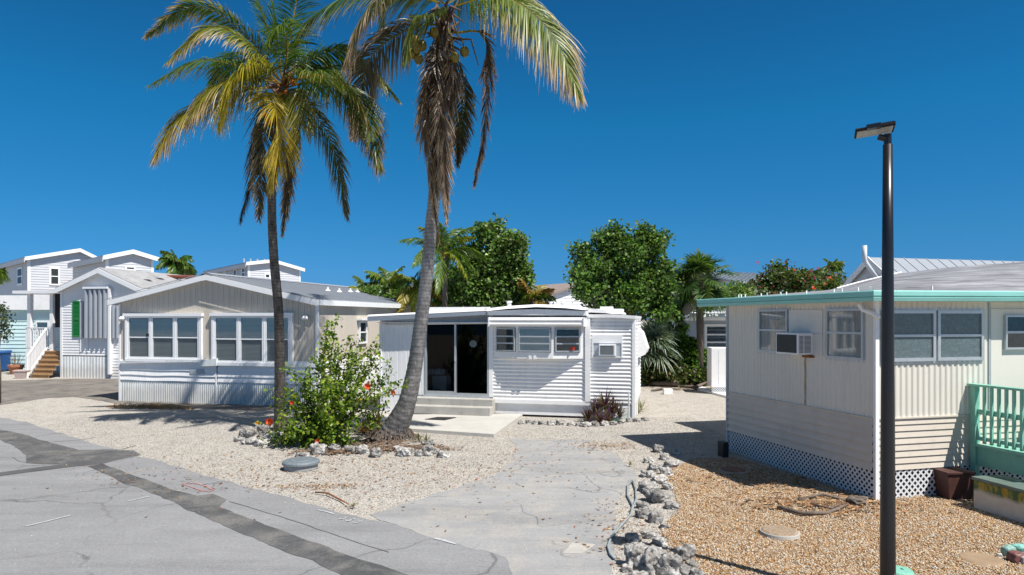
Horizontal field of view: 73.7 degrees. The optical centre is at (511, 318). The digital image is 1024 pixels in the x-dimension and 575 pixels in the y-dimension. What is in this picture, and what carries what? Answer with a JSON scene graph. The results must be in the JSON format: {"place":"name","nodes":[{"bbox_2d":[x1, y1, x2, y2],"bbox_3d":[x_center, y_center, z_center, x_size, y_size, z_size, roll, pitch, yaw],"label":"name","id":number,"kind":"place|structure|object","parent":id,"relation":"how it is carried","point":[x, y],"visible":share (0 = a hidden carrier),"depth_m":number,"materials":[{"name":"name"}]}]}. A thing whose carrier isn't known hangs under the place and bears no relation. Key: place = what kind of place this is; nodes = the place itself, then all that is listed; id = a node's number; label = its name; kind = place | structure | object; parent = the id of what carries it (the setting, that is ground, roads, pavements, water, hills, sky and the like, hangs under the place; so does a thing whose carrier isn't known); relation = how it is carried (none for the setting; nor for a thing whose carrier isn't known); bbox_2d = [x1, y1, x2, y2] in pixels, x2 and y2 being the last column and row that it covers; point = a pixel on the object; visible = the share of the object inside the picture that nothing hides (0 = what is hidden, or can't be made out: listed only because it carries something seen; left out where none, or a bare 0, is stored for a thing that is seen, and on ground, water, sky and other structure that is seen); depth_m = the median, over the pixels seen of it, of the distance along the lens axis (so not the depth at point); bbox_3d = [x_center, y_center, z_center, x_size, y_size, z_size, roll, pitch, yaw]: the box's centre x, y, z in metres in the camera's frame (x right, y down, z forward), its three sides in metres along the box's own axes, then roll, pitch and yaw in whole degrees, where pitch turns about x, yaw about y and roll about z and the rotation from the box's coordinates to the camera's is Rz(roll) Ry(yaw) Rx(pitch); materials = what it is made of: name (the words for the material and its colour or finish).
{"place":"outdoors","nodes":[
{"label":"outdoors","id":0,"kind":"place"},
{"bbox_2d":[0,248,96,294],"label":"two storey house","id":1,"kind":"structure","parent":0,"point":[49,271],"depth_m":61.49,"materials":[{"name":"grey"}]},
{"bbox_2d":[49,267,59,285],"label":"window","id":2,"kind":"structure","parent":1,"relation":"in","point":[54,272],"depth_m":61.35,"materials":[{"name":"white plastic"}]},
{"bbox_2d":[0,379,118,404],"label":"side driveway","id":3,"kind":"structure","parent":0,"point":[16,391],"depth_m":26.38,"materials":[{"name":"concrete"}]},
{"bbox_2d":[0,301,16,403],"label":"shrub","id":4,"kind":"object","parent":3,"relation":"on","point":[4,324],"visible":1,"depth_m":22.05,"materials":[{"name":"green plant"}]},
{"bbox_2d":[67,249,159,278],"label":"two storey house","id":5,"kind":"structure","parent":0,"point":[134,260],"depth_m":53.42,"materials":[{"name":"grey"}]},
{"bbox_2d":[203,258,304,281],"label":"two storey house","id":6,"kind":"structure","parent":0,"point":[261,269],"depth_m":70.02,"materials":[{"name":"grey"}]},
{"bbox_2d":[0,417,512,574],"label":"road","id":7,"kind":"structure","parent":0,"point":[131,534],"depth_m":8.80,"materials":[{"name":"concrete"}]},
{"bbox_2d":[0,455,135,475],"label":"road band","id":8,"kind":"object","parent":7,"relation":"on","point":[99,461],"visible":1,"depth_m":12.72,"materials":[{"name":"asphalt"}]},
{"bbox_2d":[0,430,140,463],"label":"asphalt patch","id":9,"kind":"object","parent":7,"relation":"on","point":[36,450],"visible":1,"depth_m":13.96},
{"bbox_2d":[88,463,407,574],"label":"trench patch","id":10,"kind":"object","parent":7,"relation":"on","point":[327,557],"visible":1,"depth_m":8.83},
{"bbox_2d":[0,320,903,574],"bbox_3d":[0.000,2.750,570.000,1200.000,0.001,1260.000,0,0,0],"label":"ground","id":11,"kind":"structure","parent":0,"point":[704,409],"depth_m":14.78,"materials":[{"name":"gravel"}]},
{"bbox_2d":[0,263,10,284],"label":"palm tree","id":12,"kind":"object","parent":11,"relation":"on","point":[3,276],"visible":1,"depth_m":40.24,"materials":[{"name":"green plant"}]},
{"bbox_2d":[0,350,12,370],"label":"wheelie bin","id":13,"kind":"object","parent":11,"relation":"on","point":[4,358],"visible":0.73,"depth_m":35.21,"materials":[{"name":"blue plastic"}]},
{"bbox_2d":[7,352,24,373],"bbox_3d":[-24.487,2.189,33.708,0.716,1.122,0.716,0,0,0],"label":"flower pot","id":14,"kind":"object","parent":11,"relation":"on","point":[17,366],"visible":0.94,"depth_m":33.57,"materials":[{"name":"ceramic"}]},
{"bbox_2d":[13,370,30,378],"bbox_3d":[-22.509,2.560,31.399,0.540,0.380,0.540,0,0,-4],"label":"planter box","id":15,"kind":"object","parent":11,"relation":"on","point":[20,374],"visible":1,"depth_m":31.18,"materials":[{"name":"concrete"}]},
{"bbox_2d":[0,295,59,370],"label":"aqua house","id":16,"kind":"structure","parent":11,"relation":"on","point":[17,304],"depth_m":35.81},
{"bbox_2d":[25,328,59,377],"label":"porch stairs","id":17,"kind":"structure","parent":11,"relation":"on","point":[48,364],"depth_m":31.84,"materials":[{"name":"beige wood"}]},
{"bbox_2d":[12,267,195,378],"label":"white house","id":18,"kind":"structure","parent":11,"relation":"on","point":[84,317],"depth_m":31.54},
{"bbox_2d":[55,294,59,326],"bbox_3d":[-21.384,-0.380,32.561,0.911,1.615,0.040,0,0,11],"label":"dark doorway","id":19,"kind":"structure","parent":18,"relation":"in","point":[57,296],"depth_m":32.61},
{"bbox_2d":[107,401,195,409],"bbox_3d":[-10.997,2.700,20.920,3.161,0.349,0.661,0,0,8],"label":"fallen frond","id":20,"kind":"object","parent":11,"relation":"on","point":[152,405],"visible":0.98,"depth_m":20.82,"materials":[{"name":"plant"}]},
{"bbox_2d":[155,249,196,275],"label":"palm tree","id":21,"kind":"object","parent":11,"relation":"on","point":[176,265],"visible":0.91,"depth_m":45.65,"materials":[{"name":"green plant"}]},
{"bbox_2d":[114,399,292,409],"bbox_3d":[-9.840,2.745,21.673,7.792,0.001,1.633,0,0,13],"label":"house apron","id":22,"kind":"object","parent":11,"relation":"on","point":[230,406],"visible":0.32,"depth_m":21.53,"materials":[{"name":"concrete"}]},
{"bbox_2d":[238,427,258,438],"bbox_3d":[-6.084,2.637,15.702,0.465,0.286,0.349,0,0,23],"label":"coral rock","id":23,"kind":"object","parent":11,"relation":"on","point":[248,432],"visible":0.66,"depth_m":15.58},
{"bbox_2d":[105,272,431,406],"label":"beige house","id":24,"kind":"structure","parent":11,"relation":"on","point":[206,338],"depth_m":22.08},
{"bbox_2d":[127,316,149,358],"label":"window","id":25,"kind":"structure","parent":24,"relation":"in","point":[138,345],"depth_m":22.61,"materials":[{"name":"white plastic"}]},
{"bbox_2d":[151,316,173,358],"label":"window","id":26,"kind":"structure","parent":24,"relation":"in","point":[162,327],"depth_m":22.39,"materials":[{"name":"glass"}]},
{"bbox_2d":[175,316,198,358],"bbox_3d":[-10.517,0.628,22.158,0.889,1.389,0.075,0,0,13],"label":"window","id":27,"kind":"structure","parent":24,"relation":"in","point":[186,327],"depth_m":22.17,"materials":[{"name":"white plastic"}]},
{"bbox_2d":[214,316,237,362],"bbox_3d":[-9.118,0.661,21.823,0.876,1.482,0.075,0,0,13],"label":"window","id":28,"kind":"structure","parent":24,"relation":"in","point":[225,327],"depth_m":21.83,"materials":[{"name":"white plastic"}]},
{"bbox_2d":[239,316,263,362],"bbox_3d":[-8.225,0.661,21.606,0.876,1.482,0.075,0,0,14],"label":"window","id":29,"kind":"structure","parent":24,"relation":"in","point":[251,328],"depth_m":21.62,"materials":[{"name":"glass"}]},
{"bbox_2d":[265,316,289,362],"bbox_3d":[-7.337,0.661,21.394,0.876,1.482,0.075,0,0,13],"label":"window","id":30,"kind":"structure","parent":24,"relation":"in","point":[269,320],"depth_m":21.45,"materials":[{"name":"glass"}]},
{"bbox_2d":[358,321,367,343],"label":"window","id":31,"kind":"structure","parent":24,"relation":"in","point":[362,325],"depth_m":24.20,"materials":[{"name":"white plastic"}]},
{"bbox_2d":[141,0,401,431],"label":"coconut palm","id":32,"kind":"object","parent":11,"relation":"on","point":[252,70],"visible":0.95,"depth_m":16.08,"materials":[{"name":"green plant"}]},
{"bbox_2d":[282,456,319,471],"bbox_3d":[-3.859,2.660,12.491,0.667,0.180,0.667,0,0,-12],"label":"manhole riser","id":33,"kind":"object","parent":11,"relation":"on","point":[300,464],"visible":1,"depth_m":12.28,"materials":[{"name":"concrete"}]},
{"bbox_2d":[310,442,326,454],"bbox_3d":[-3.920,2.639,13.808,0.325,0.282,0.234,0,0,13],"label":"coral rock","id":34,"kind":"object","parent":11,"relation":"on","point":[316,448],"visible":0.89,"depth_m":13.73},
{"bbox_2d":[261,313,408,448],"bbox_3d":[-3.810,1.336,14.678,2.752,2.929,2.305,0,0,-38],"label":"hibiscus bush","id":35,"kind":"object","parent":11,"relation":"on","point":[321,426],"visible":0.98,"depth_m":14.76,"materials":[{"name":"green plant"}]},
{"bbox_2d":[351,409,384,435],"bbox_3d":[-3.324,2.471,16.546,1.358,0.594,2.027,0,0,0],"label":"bromeliad","id":36,"kind":"object","parent":11,"relation":"on","point":[365,428],"visible":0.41,"depth_m":16.19,"materials":[{"name":"green plant"}]},
{"bbox_2d":[287,438,463,455],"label":"mulch","id":37,"kind":"object","parent":11,"relation":"on","point":[389,446],"visible":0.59,"depth_m":14.46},
{"bbox_2d":[357,266,405,296],"bbox_3d":[-5.315,0.201,30.098,2.930,5.103,2.558,0,0,0],"label":"areca palm","id":38,"kind":"object","parent":11,"relation":"on","point":[377,277],"visible":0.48,"depth_m":29.73,"materials":[{"name":"green plant"}]},
{"bbox_2d":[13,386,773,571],"bbox_3d":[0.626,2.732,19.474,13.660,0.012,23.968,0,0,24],"label":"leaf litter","id":39,"kind":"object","parent":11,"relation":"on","point":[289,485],"visible":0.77,"depth_m":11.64,"materials":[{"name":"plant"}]},
{"bbox_2d":[357,282,441,306],"bbox_3d":[-4.515,-0.804,29.553,4.698,1.578,2.429,0,0,0],"label":"hedge","id":40,"kind":"object","parent":11,"relation":"on","point":[391,293],"visible":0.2,"depth_m":29.04,"materials":[{"name":"green plant"}]},
{"bbox_2d":[395,446,411,456],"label":"coral rock","id":41,"kind":"object","parent":11,"relation":"on","point":[401,451],"visible":0.95,"depth_m":13.60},
{"bbox_2d":[388,273,441,312],"bbox_3d":[-3.949,0.454,28.016,2.544,4.597,2.503,0,0,0],"label":"palm tree","id":42,"kind":"object","parent":11,"relation":"on","point":[409,296],"visible":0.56,"depth_m":27.65,"materials":[{"name":"green plant"}]},
{"bbox_2d":[421,444,434,456],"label":"coral rock","id":43,"kind":"object","parent":11,"relation":"on","point":[427,450],"visible":0.89,"depth_m":13.64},
{"bbox_2d":[283,0,588,442],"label":"coconut palm","id":44,"kind":"object","parent":11,"relation":"on","point":[443,80],"visible":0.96,"depth_m":15.19,"materials":[{"name":"green plant"}]},
{"bbox_2d":[397,222,487,306],"bbox_3d":[-2.743,-0.485,26.879,3.249,6.473,3.912,0,0,-25],"label":"palm tree","id":45,"kind":"object","parent":11,"relation":"on","point":[446,244],"visible":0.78,"depth_m":26.69,"materials":[{"name":"green plant"}]},
{"bbox_2d":[380,414,522,436],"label":"concrete slab","id":46,"kind":"structure","parent":11,"relation":"on","point":[494,425],"depth_m":17.16,"materials":[{"name":"concrete"}]},
{"bbox_2d":[414,396,494,415],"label":"concrete steps","id":47,"kind":"structure","parent":46,"relation":"on","point":[458,406],"depth_m":19.05,"materials":[{"name":"concrete"}]},
{"bbox_2d":[432,212,537,316],"bbox_3d":[-1.115,-0.883,28.974,4.460,7.276,2.872,0,0,0],"label":"leafy tree","id":48,"kind":"object","parent":11,"relation":"on","point":[503,268],"visible":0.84,"depth_m":28.29,"materials":[{"name":"green plant"}]},
{"bbox_2d":[367,301,648,419],"bbox_3d":[0.537,1.080,22.716,7.987,3.341,7.930,0,0,14],"label":"mobile home","id":49,"kind":"object","parent":11,"relation":"on","point":[562,359],"visible":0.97,"depth_m":19.06,"materials":[{"name":"white"}]},
{"bbox_2d":[423,323,490,397],"bbox_3d":[-1.580,1.181,19.614,2.002,2.174,0.150,0,0,13],"label":"sliding door","id":50,"kind":"structure","parent":49,"relation":"in","point":[456,355],"depth_m":19.58,"materials":[{"name":"glass"}]},
{"bbox_2d":[496,328,515,351],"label":"louvre window","id":51,"kind":"structure","parent":49,"relation":"in","point":[505,337],"depth_m":19.06,"materials":[{"name":"glass"}]},
{"bbox_2d":[519,328,550,351],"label":"louvre window","id":52,"kind":"structure","parent":49,"relation":"in","point":[530,339],"depth_m":18.74,"materials":[{"name":"glass"}]},
{"bbox_2d":[555,328,579,351],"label":"louvre window","id":53,"kind":"structure","parent":49,"relation":"in","point":[565,338],"depth_m":18.66,"materials":[{"name":"glass"}]},
{"bbox_2d":[514,278,556,305],"bbox_3d":[0.876,0.550,28.062,2.101,4.404,1.862,0,0,0],"label":"areca palm","id":54,"kind":"object","parent":11,"relation":"on","point":[538,294],"visible":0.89,"depth_m":27.89,"materials":[{"name":"green plant"}]},
{"bbox_2d":[576,386,628,422],"bbox_3d":[2.546,2.203,18.529,1.458,1.034,2.162,0,0,19],"label":"purple oyster plant","id":55,"kind":"object","parent":11,"relation":"on","point":[603,405],"visible":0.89,"depth_m":18.27,"materials":[{"name":"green plant"}]},
{"bbox_2d":[607,480,632,559],"bbox_3d":[1.591,2.720,9.599,0.203,0.032,3.822,0,0,14],"label":"garden hose","id":56,"kind":"object","parent":11,"relation":"on","point":[619,527],"visible":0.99,"depth_m":9.01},
{"bbox_2d":[562,218,684,326],"bbox_3d":[4.290,-0.612,26.942,4.748,6.734,2.751,0,0,0],"label":"leafy tree","id":57,"kind":"object","parent":11,"relation":"on","point":[641,284],"visible":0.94,"depth_m":26.49,"materials":[{"name":"green plant"}]},
{"bbox_2d":[624,532,640,541],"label":"coral rock","id":58,"kind":"object","parent":11,"relation":"on","point":[632,537],"visible":0.88,"depth_m":8.39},
{"bbox_2d":[624,543,648,569],"bbox_3d":[1.382,2.629,7.558,0.304,0.302,0.295,0,0,0],"label":"coral rock","id":59,"kind":"object","parent":11,"relation":"on","point":[631,551],"visible":0.51,"depth_m":7.49,"materials":[{"name":"stone"}]},
{"bbox_2d":[635,507,649,518],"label":"coral rock","id":60,"kind":"object","parent":11,"relation":"on","point":[642,513],"visible":0.83,"depth_m":9.40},
{"bbox_2d":[638,480,658,491],"bbox_3d":[2.175,2.680,10.854,0.360,0.200,0.286,0,0,-20],"label":"coral rock","id":61,"kind":"object","parent":11,"relation":"on","point":[644,484],"visible":0.63,"depth_m":10.82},
{"bbox_2d":[640,529,657,538],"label":"coral rock","id":62,"kind":"object","parent":11,"relation":"on","point":[648,533],"visible":0.94,"depth_m":8.54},
{"bbox_2d":[632,544,665,574],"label":"coral rock","id":63,"kind":"object","parent":11,"relation":"on","point":[647,560],"visible":0.72,"depth_m":7.35,"materials":[{"name":"stone"}]},
{"bbox_2d":[648,508,663,523],"bbox_3d":[1.932,2.673,9.221,0.212,0.214,0.162,0,0,-16],"label":"coral rock","id":64,"kind":"object","parent":11,"relation":"on","point":[655,515],"visible":0.86,"depth_m":9.17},
{"bbox_2d":[643,488,670,502],"bbox_3d":[2.176,2.657,10.275,0.339,0.246,0.352,0,0,-30],"label":"coral rock","id":65,"kind":"object","parent":11,"relation":"on","point":[654,495],"visible":0.87,"depth_m":10.18,"materials":[{"name":"stone"}]},
{"bbox_2d":[650,474,668,483],"bbox_3d":[2.461,2.694,11.411,0.316,0.172,0.271,0,0,0],"label":"coral rock","id":66,"kind":"object","parent":11,"relation":"on","point":[660,478],"visible":0.75,"depth_m":11.34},
{"bbox_2d":[640,318,684,376],"bbox_3d":[5.614,1.329,28.129,3.044,2.921,3.188,0,0,0],"label":"silver palm","id":67,"kind":"object","parent":11,"relation":"on","point":[660,335],"visible":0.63,"depth_m":27.50,"materials":[{"name":"grey plant"}]},
{"bbox_2d":[653,552,683,574],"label":"coral rock","id":68,"kind":"object","parent":11,"relation":"on","point":[667,563],"visible":0.96,"depth_m":7.26,"materials":[{"name":"stone"}]},
{"bbox_2d":[663,501,680,509],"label":"coral rock","id":69,"kind":"object","parent":11,"relation":"on","point":[670,505],"visible":0.97,"depth_m":9.82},
{"bbox_2d":[640,336,706,386],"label":"undergrowth","id":70,"kind":"object","parent":11,"relation":"on","point":[687,374],"visible":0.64,"depth_m":27.48,"materials":[{"name":"green plant"}]},
{"bbox_2d":[645,380,706,388],"bbox_3d":[7.372,2.546,27.638,3.568,0.346,2.657,0,0,-19],"label":"driftwood log","id":71,"kind":"object","parent":11,"relation":"on","point":[663,383],"visible":0.56,"depth_m":27.27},
{"bbox_2d":[666,332,706,368],"bbox_3d":[7.196,1.585,28.401,2.207,2.098,1.477,0,0,0],"label":"shrub","id":72,"kind":"object","parent":11,"relation":"on","point":[686,347],"visible":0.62,"depth_m":28.04,"materials":[{"name":"green plant"}]},
{"bbox_2d":[672,248,743,369],"bbox_3d":[7.759,-0.105,28.015,3.230,5.713,3.408,0,0,0],"label":"fan palm","id":73,"kind":"object","parent":11,"relation":"on","point":[697,266],"visible":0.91,"depth_m":27.57,"materials":[{"name":"green plant"}]},
{"bbox_2d":[697,386,725,397],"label":"kerb","id":74,"kind":"structure","parent":11,"relation":"on","point":[708,390],"depth_m":24.94,"materials":[{"name":"white paint"}]},
{"bbox_2d":[707,347,725,393],"bbox_3d":[8.231,1.910,25.125,1.931,1.681,0.906,0,0,6],"label":"utility cabinet","id":75,"kind":"object","parent":11,"relation":"on","point":[716,369],"visible":0.33,"depth_m":24.76,"materials":[{"name":"metal"}]},
{"bbox_2d":[718,441,728,457],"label":"dark block","id":76,"kind":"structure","parent":11,"relation":"on","point":[723,449],"depth_m":13.51,"materials":[{"name":"black plastic"}]},
{"bbox_2d":[820,258,844,276],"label":"palm tree","id":77,"kind":"object","parent":11,"relation":"on","point":[836,264],"visible":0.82,"depth_m":43.79,"materials":[{"name":"green plant"}]},
{"bbox_2d":[697,245,1023,499],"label":"cream house","id":78,"kind":"structure","parent":11,"relation":"on","point":[803,383],"depth_m":10.93,"materials":[{"name":"metal"}]},
{"bbox_2d":[758,307,790,355],"bbox_3d":[4.855,0.232,12.697,0.045,0.885,0.954,0,0,-15],"label":"window","id":79,"kind":"structure","parent":78,"relation":"in","point":[778,309],"depth_m":12.76,"materials":[{"name":"metal"}]},
{"bbox_2d":[825,305,865,362],"bbox_3d":[5.316,0.244,10.915,0.045,0.891,0.921,0,0,-15],"label":"window","id":80,"kind":"structure","parent":78,"relation":"in","point":[861,316],"depth_m":10.88,"materials":[{"name":"metal"}]},
{"bbox_2d":[880,307,935,363],"bbox_3d":[6.064,0.264,10.448,1.041,0.863,0.050,0,0,-15],"label":"window","id":81,"kind":"structure","parent":78,"relation":"in","point":[914,330],"depth_m":10.47,"materials":[{"name":"metal"}]},
{"bbox_2d":[936,308,983,362],"bbox_3d":[7.020,0.264,10.695,0.937,0.863,0.050,0,0,-15],"label":"window","id":82,"kind":"structure","parent":78,"relation":"in","point":[959,333],"depth_m":10.69,"materials":[{"name":"metal"}]},
{"bbox_2d":[991,309,1023,422],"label":"entry door","id":83,"kind":"structure","parent":78,"relation":"in","point":[1007,365],"depth_m":10.93,"materials":[{"name":"beige metal"}]},
{"bbox_2d":[1003,315,1023,348],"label":"window","id":84,"kind":"structure","parent":78,"relation":"in","point":[1013,325],"depth_m":10.97,"materials":[{"name":"glass"}]},
{"bbox_2d":[370,438,637,574],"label":"driveway","id":85,"kind":"structure","parent":0,"point":[531,559],"depth_m":9.76,"materials":[{"name":"concrete"}]},
{"bbox_2d":[564,542,595,553],"bbox_3d":[0.812,2.742,8.138,0.290,0.001,0.425,0,0,20],"label":"utility cover","id":86,"kind":"object","parent":85,"relation":"on","point":[575,547],"visible":1,"depth_m":8.17,"materials":[{"name":"concrete"}]},
{"bbox_2d":[0,0,1023,319],"label":"sky","id":87,"kind":"structure","parent":0,"point":[728,127],"materials":[{"name":"blue"}]},
{"bbox_2d":[531,283,595,307],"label":"shingle house","id":88,"kind":"structure","parent":0,"point":[561,294],"depth_m":46.63,"materials":[{"name":"white"}]},
{"bbox_2d":[648,312,725,367],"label":"blue grey house","id":89,"kind":"structure","parent":0,"point":[714,331],"depth_m":31.19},
{"bbox_2d":[704,324,725,358],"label":"louvre window","id":90,"kind":"structure","parent":89,"relation":"in","point":[705,325],"depth_m":31.15,"materials":[{"name":"white plastic"}]},
{"bbox_2d":[653,280,757,337],"bbox_3d":[8.404,-0.335,29.977,4.713,2.781,2.338,0,0,0],"label":"hedge","id":91,"kind":"object","parent":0,"point":[735,291],"visible":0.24,"depth_m":29.76,"materials":[{"name":"green plant"}]},
{"bbox_2d":[671,272,782,311],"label":"metal roof house","id":92,"kind":"structure","parent":0,"point":[744,277],"depth_m":44.93,"materials":[{"name":"white"}]},
{"bbox_2d":[722,256,847,296],"bbox_3d":[13.255,-1.768,33.058,6.433,2.519,2.889,0,0,0],"label":"bougainvillea","id":93,"kind":"object","parent":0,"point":[800,280],"visible":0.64,"depth_m":32.45,"materials":[{"name":"green plant"}]},
{"bbox_2d":[812,276,843,290],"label":"flowering shrub","id":94,"kind":"object","parent":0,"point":[830,284],"visible":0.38,"depth_m":30.85,"materials":[{"name":"green plant"}]},
{"bbox_2d":[656,457,1023,574],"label":"river gravel","id":95,"kind":"structure","parent":0,"point":[716,461],"depth_m":8.71,"materials":[{"name":"gravel"}]},
{"bbox_2d":[674,543,695,560],"bbox_3d":[1.970,2.672,7.806,0.250,0.216,0.201,0,0,-16],"label":"coral rock","id":96,"kind":"object","parent":95,"relation":"on","point":[686,551],"visible":0.76,"depth_m":7.75,"materials":[{"name":"stone"}]},
{"bbox_2d":[719,466,746,472],"bbox_3d":[3.992,2.731,12.323,0.494,0.038,0.493,0,0,12],"label":"septic cover","id":97,"kind":"object","parent":95,"relation":"on","point":[730,469],"visible":0.98,"depth_m":12.26,"materials":[{"name":"concrete"}]},
{"bbox_2d":[759,525,799,539],"bbox_3d":[3.401,2.716,8.682,0.486,0.068,0.486,0,0,-40],"label":"septic cover","id":98,"kind":"object","parent":95,"relation":"on","point":[778,532],"visible":1,"depth_m":8.58,"materials":[{"name":"concrete"}]},
{"bbox_2d":[628,466,960,518],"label":"dead leaves","id":99,"kind":"object","parent":95,"relation":"on","point":[807,503],"visible":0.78,"depth_m":10.19,"materials":[{"name":"plant"}]},
{"bbox_2d":[777,503,848,514],"bbox_3d":[4.363,2.710,9.680,1.092,0.077,0.401,0,0,-6],"label":"fallen branch","id":100,"kind":"object","parent":95,"relation":"on","point":[828,512],"visible":1,"depth_m":9.54,"materials":[{"name":"wood"}]},
{"bbox_2d":[797,493,848,502],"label":"fallen branch","id":101,"kind":"object","parent":95,"relation":"on","point":[819,495],"visible":0.68,"depth_m":10.34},
{"bbox_2d":[845,495,868,505],"bbox_3d":[5.097,2.697,10.100,0.303,0.165,0.270,0,0,0],"label":"stump","id":102,"kind":"object","parent":95,"relation":"on","point":[857,500],"visible":0.81,"depth_m":10.02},
{"bbox_2d":[854,121,896,574],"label":"street lamp","id":103,"kind":"object","parent":95,"relation":"on","point":[887,504],"visible":1,"depth_m":6.52,"materials":[{"name":"black metal"}]},
{"bbox_2d":[896,565,914,574],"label":"valve box","id":104,"kind":"object","parent":95,"relation":"on","point":[901,570],"visible":0.72,"depth_m":7.33,"materials":[{"name":"green paint"}]},
{"bbox_2d":[930,466,975,499],"bbox_3d":[6.766,2.538,10.498,0.450,0.425,0.420,0,0,-5],"label":"wooden tub","id":105,"kind":"object","parent":95,"relation":"on","point":[954,483],"visible":0.98,"depth_m":10.34,"materials":[{"name":"wood"}]},
{"bbox_2d":[956,552,1005,566],"bbox_3d":[5.337,2.738,7.770,0.493,0.024,0.493,0,0,-18],"label":"septic cover","id":106,"kind":"object","parent":95,"relation":"on","point":[981,559],"visible":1,"depth_m":7.72,"materials":[{"name":"concrete"}]},
{"bbox_2d":[967,383,1023,493],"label":"mint landing","id":107,"kind":"object","parent":95,"relation":"on","point":[1005,455],"visible":0.94,"depth_m":10.35,"materials":[{"name":"paint"}]},
{"bbox_2d":[971,475,1023,522],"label":"storage chest","id":108,"kind":"object","parent":95,"relation":"on","point":[1001,495],"visible":1,"depth_m":9.53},
{"bbox_2d":[1006,550,1023,563],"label":"painted stone","id":109,"kind":"object","parent":95,"relation":"on","point":[1014,556],"visible":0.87,"depth_m":7.67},
{"bbox_2d":[842,257,1023,285],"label":"seam roof house","id":110,"kind":"structure","parent":0,"point":[861,272],"depth_m":19.76,"materials":[{"name":"metal"}]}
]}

